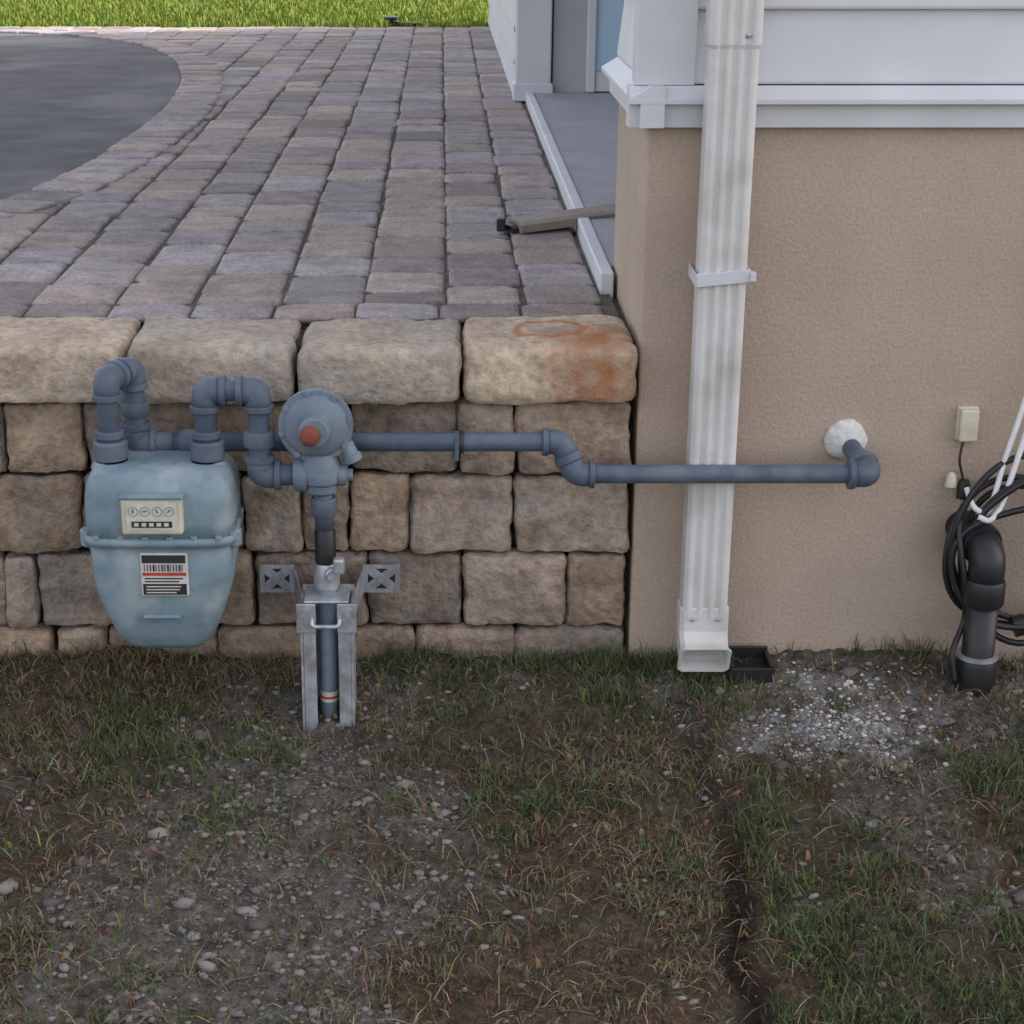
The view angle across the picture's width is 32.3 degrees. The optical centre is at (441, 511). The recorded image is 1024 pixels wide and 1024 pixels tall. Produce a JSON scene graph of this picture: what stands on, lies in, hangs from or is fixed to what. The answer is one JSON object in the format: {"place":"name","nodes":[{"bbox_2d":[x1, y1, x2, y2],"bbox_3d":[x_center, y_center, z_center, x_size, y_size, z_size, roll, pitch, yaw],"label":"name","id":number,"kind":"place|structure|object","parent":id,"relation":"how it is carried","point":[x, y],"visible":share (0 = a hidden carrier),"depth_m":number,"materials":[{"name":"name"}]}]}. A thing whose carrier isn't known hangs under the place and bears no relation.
{"place":"outdoors","nodes":[
{"label":"outdoors","id":0,"kind":"place"},
{"bbox_2d":[0,33,179,199],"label":"asphalt driveway","id":1,"kind":"structure","parent":0,"point":[69,103],"depth_m":6.22,"materials":[{"name":"grey asphalt"}]},
{"bbox_2d":[0,0,488,27],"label":"grass","id":2,"kind":"structure","parent":0,"point":[257,13],"depth_m":10.14,"materials":[{"name":"green plant"}]},
{"bbox_2d":[140,324,463,329],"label":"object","id":3,"kind":"structure","parent":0,"point":[304,326],"depth_m":3.05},
{"bbox_2d":[0,26,619,323],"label":"paver patio","id":4,"kind":"structure","parent":0,"point":[305,175],"depth_m":4.21,"materials":[{"name":"grey stone"}]},
{"bbox_2d":[512,80,552,100],"bbox_3d":[0.317,-1.468,6.153,0.136,0.060,0.120,0,20,0],"label":"corner post base","id":5,"kind":"object","parent":4,"relation":"on","point":[519,90],"visible":0.66,"depth_m":6.09,"materials":[{"name":"white plastic"}]},
{"bbox_2d":[514,0,551,82],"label":"corner post","id":6,"kind":"object","parent":5,"relation":"on","point":[533,40],"visible":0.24,"depth_m":6.05,"materials":[{"name":"white plastic"}]},
{"bbox_2d":[496,203,615,233],"bbox_3d":[0.357,-0.653,3.846,0.510,0.056,0.100,-6,20,-16],"label":"downspout extension","id":7,"kind":"object","parent":4,"relation":"on","point":[543,221],"visible":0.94,"depth_m":3.78,"materials":[{"name":"metal"}]},
{"bbox_2d":[0,0,1023,1023],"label":"ground","id":8,"kind":"structure","parent":0,"point":[480,984],"depth_m":2.54,"materials":[{"name":"soil"}]},
{"bbox_2d":[1,367,567,646],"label":"joint","id":9,"kind":"object","parent":8,"relation":"on","point":[254,553],"depth_m":3.01,"materials":[{"name":"concrete"}]},
{"bbox_2d":[0,396,631,660],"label":"wall blocks","id":10,"kind":"structure","parent":8,"relation":"on","point":[535,588],"depth_m":2.98,"materials":[{"name":"beige stone"}]},
{"bbox_2d":[0,314,637,405],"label":"cap stones","id":11,"kind":"object","parent":10,"relation":"on","point":[520,360],"visible":0.93,"depth_m":2.86,"materials":[{"name":"beige stone"}]},
{"bbox_2d":[92,357,880,489],"bbox_3d":[0.078,-0.149,2.837,1.266,0.220,0.159,-1,20,-3],"label":"gas pipe","id":12,"kind":"object","parent":10,"relation":"attached to","point":[206,441],"visible":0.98,"depth_m":2.82,"materials":[{"name":"metal"}]},
{"bbox_2d":[80,450,243,647],"bbox_3d":[-0.441,0.063,2.826,0.254,0.303,0.188,0,20,0],"label":"gas meter","id":13,"kind":"object","parent":12,"relation":"attached to","point":[161,534],"visible":0.98,"depth_m":2.75,"materials":[{"name":"paint"}]},
{"bbox_2d":[278,388,362,495],"bbox_3d":[-0.192,-0.110,2.765,0.109,0.172,0.103,-17,25,-39],"label":"gas regulator","id":14,"kind":"object","parent":12,"relation":"attached to","point":[315,428],"visible":1,"depth_m":2.75,"materials":[{"name":"paint"}]},
{"bbox_2d":[311,494,344,718],"bbox_3d":[-0.182,0.194,2.867,0.043,0.481,0.067,-6,20,-17],"label":"gas riser","id":15,"kind":"object","parent":8,"relation":"on","point":[329,570],"visible":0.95,"depth_m":2.83,"materials":[{"name":"paint"}]},
{"bbox_2d":[259,564,399,731],"bbox_3d":[-0.188,0.260,2.939,0.236,0.308,0.182,0,20,0],"label":"meter support bracket","id":16,"kind":"object","parent":8,"relation":"on","point":[346,598],"visible":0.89,"depth_m":2.87,"materials":[{"name":"metal"}]},
{"bbox_2d":[384,16,419,26],"bbox_3d":[-0.213,-2.644,9.513,0.194,0.057,0.079,0,20,0],"label":"landscape light","id":17,"kind":"object","parent":8,"relation":"on","point":[391,19],"visible":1,"depth_m":9.50,"materials":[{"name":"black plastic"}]},
{"bbox_2d":[0,651,1023,1023],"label":"dry straw","id":18,"kind":"object","parent":8,"relation":"on","point":[504,837],"visible":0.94,"depth_m":2.54,"materials":[{"name":"beige plant"}]},
{"bbox_2d":[0,652,1023,1023],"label":"leaf litter","id":19,"kind":"object","parent":8,"relation":"on","point":[736,792],"visible":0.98,"depth_m":2.51,"materials":[{"name":"brown plant"}]},
{"bbox_2d":[551,0,553,81],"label":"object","id":20,"kind":"object","parent":8,"relation":"on","point":[552,39],"depth_m":6.15,"materials":[{"name":"grey"}]},
{"bbox_2d":[488,0,514,91],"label":"house siding","id":21,"kind":"object","parent":20,"relation":"attached to","point":[501,19],"visible":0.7,"depth_m":7.15,"materials":[{"name":"white plastic"}]},
{"bbox_2d":[534,92,618,270],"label":"porch slab","id":22,"kind":"structure","parent":8,"relation":"on","point":[583,127],"depth_m":4.92,"materials":[{"name":"grey concrete"}]},
{"bbox_2d":[526,92,613,298],"bbox_3d":[0.304,-0.892,4.689,0.025,0.112,3.035,0,20,0],"label":"porch edging","id":23,"kind":"object","parent":22,"relation":"attached to","point":[599,264],"visible":0.48,"depth_m":4.01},
{"bbox_2d":[726,646,774,685],"bbox_3d":[0.522,0.276,3.010,0.075,0.070,0.080,0,20,0],"label":"drain inlet","id":24,"kind":"object","parent":8,"relation":"on","point":[764,668],"visible":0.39,"depth_m":2.99,"materials":[{"name":"black plastic"}]},
{"bbox_2d":[613,103,1023,661],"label":"stucco wall","id":25,"kind":"structure","parent":8,"relation":"on","point":[884,300],"depth_m":2.89,"materials":[{"name":"paint"}]},
{"bbox_2d":[601,56,665,127],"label":"belt trim side","id":26,"kind":"structure","parent":25,"relation":"on","point":[617,71],"depth_m":2.73,"materials":[{"name":"white plastic"}]},
{"bbox_2d":[676,0,764,671],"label":"downspout","id":27,"kind":"object","parent":25,"relation":"attached to","point":[722,274],"visible":1,"depth_m":2.77,"materials":[{"name":"paint"}]},
{"bbox_2d":[626,84,1023,126],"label":"trim board","id":28,"kind":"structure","parent":25,"relation":"on","point":[889,105],"depth_m":2.73,"materials":[{"name":"white plastic"}]},
{"bbox_2d":[944,406,979,499],"bbox_3d":[0.860,-0.097,2.921,0.048,0.155,0.033,0,20,0],"label":"electrical box","id":29,"kind":"object","parent":25,"relation":"attached to","point":[967,423],"visible":0.98,"depth_m":2.90,"materials":[{"name":"beige plastic"}]},
{"bbox_2d":[945,510,1005,696],"bbox_3d":[0.887,0.197,2.986,0.070,0.395,0.168,-3,20,-8],"label":"drain pipe","id":30,"kind":"object","parent":25,"relation":"attached to","point":[976,652],"visible":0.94,"depth_m":2.90,"materials":[{"name":"black plastic"}]},
{"bbox_2d":[942,453,1023,682],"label":"cable coil","id":31,"kind":"object","parent":25,"relation":"attached to","point":[957,533],"visible":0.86,"depth_m":2.91,"materials":[{"name":"black plastic"}]},
{"bbox_2d":[964,395,1023,522],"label":"white cable","id":32,"kind":"object","parent":25,"relation":"attached to","point":[1000,474],"visible":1,"depth_m":2.87,"materials":[{"name":"white plastic"}]},
{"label":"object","id":33,"kind":"object","parent":25,"relation":"on","visible":0},
{"bbox_2d":[617,0,634,68],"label":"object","id":34,"kind":"object","parent":33,"relation":"attached to","point":[625,48],"visible":0.36,"depth_m":3.07,"materials":[{"name":"white plastic"}]},
{"bbox_2d":[632,0,635,79],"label":"corner board side","id":35,"kind":"object","parent":33,"relation":"attached to","point":[634,39],"visible":0.16,"depth_m":2.77,"materials":[{"name":"white plastic"}]},
{"bbox_2d":[633,0,697,84],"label":"corner board front","id":36,"kind":"object","parent":33,"relation":"attached to","point":[665,42],"visible":1,"depth_m":2.71,"materials":[{"name":"white plastic"}]},
{"bbox_2d":[695,0,1023,83],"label":"siding front","id":37,"kind":"object","parent":33,"relation":"attached to","point":[892,41],"visible":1,"depth_m":2.72,"materials":[{"name":"white plastic"}]},
{"bbox_2d":[0,626,1023,1023],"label":"grass","id":38,"kind":"structure","parent":0,"point":[614,660],"depth_m":2.59,"materials":[{"name":"green plant"}]},
{"bbox_2d":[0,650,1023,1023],"bbox_3d":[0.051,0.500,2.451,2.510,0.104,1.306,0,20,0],"label":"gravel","id":39,"kind":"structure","parent":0,"point":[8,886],"depth_m":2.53,"materials":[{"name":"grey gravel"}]},
{"bbox_2d":[552,0,587,91],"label":"porch wall","id":40,"kind":"structure","parent":0,"point":[569,44],"depth_m":6.08,"materials":[{"name":"grey paint"}]},
{"bbox_2d":[585,0,596,92],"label":"door frame","id":41,"kind":"object","parent":40,"relation":"attached to","point":[591,44],"visible":1,"depth_m":6.04,"materials":[{"name":"white wood"}]},
{"bbox_2d":[595,71,609,91],"bbox_3d":[0.975,-1.490,6.107,0.888,0.067,0.028,0,20,0],"label":"door bottom rail","id":42,"kind":"object","parent":41,"relation":"in","point":[602,82],"depth_m":6.09,"materials":[{"name":"white wood"}]},
{"bbox_2d":[595,0,623,70],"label":"door glass","id":43,"kind":"object","parent":41,"relation":"in","point":[609,15],"visible":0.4,"depth_m":6.04,"materials":[{"name":"blue glass"}]},
{"bbox_2d":[651,659,1021,787],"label":"white gravel","id":44,"kind":"structure","parent":0,"point":[858,723],"depth_m":2.89,"materials":[{"name":"white gravel"}]}
]}

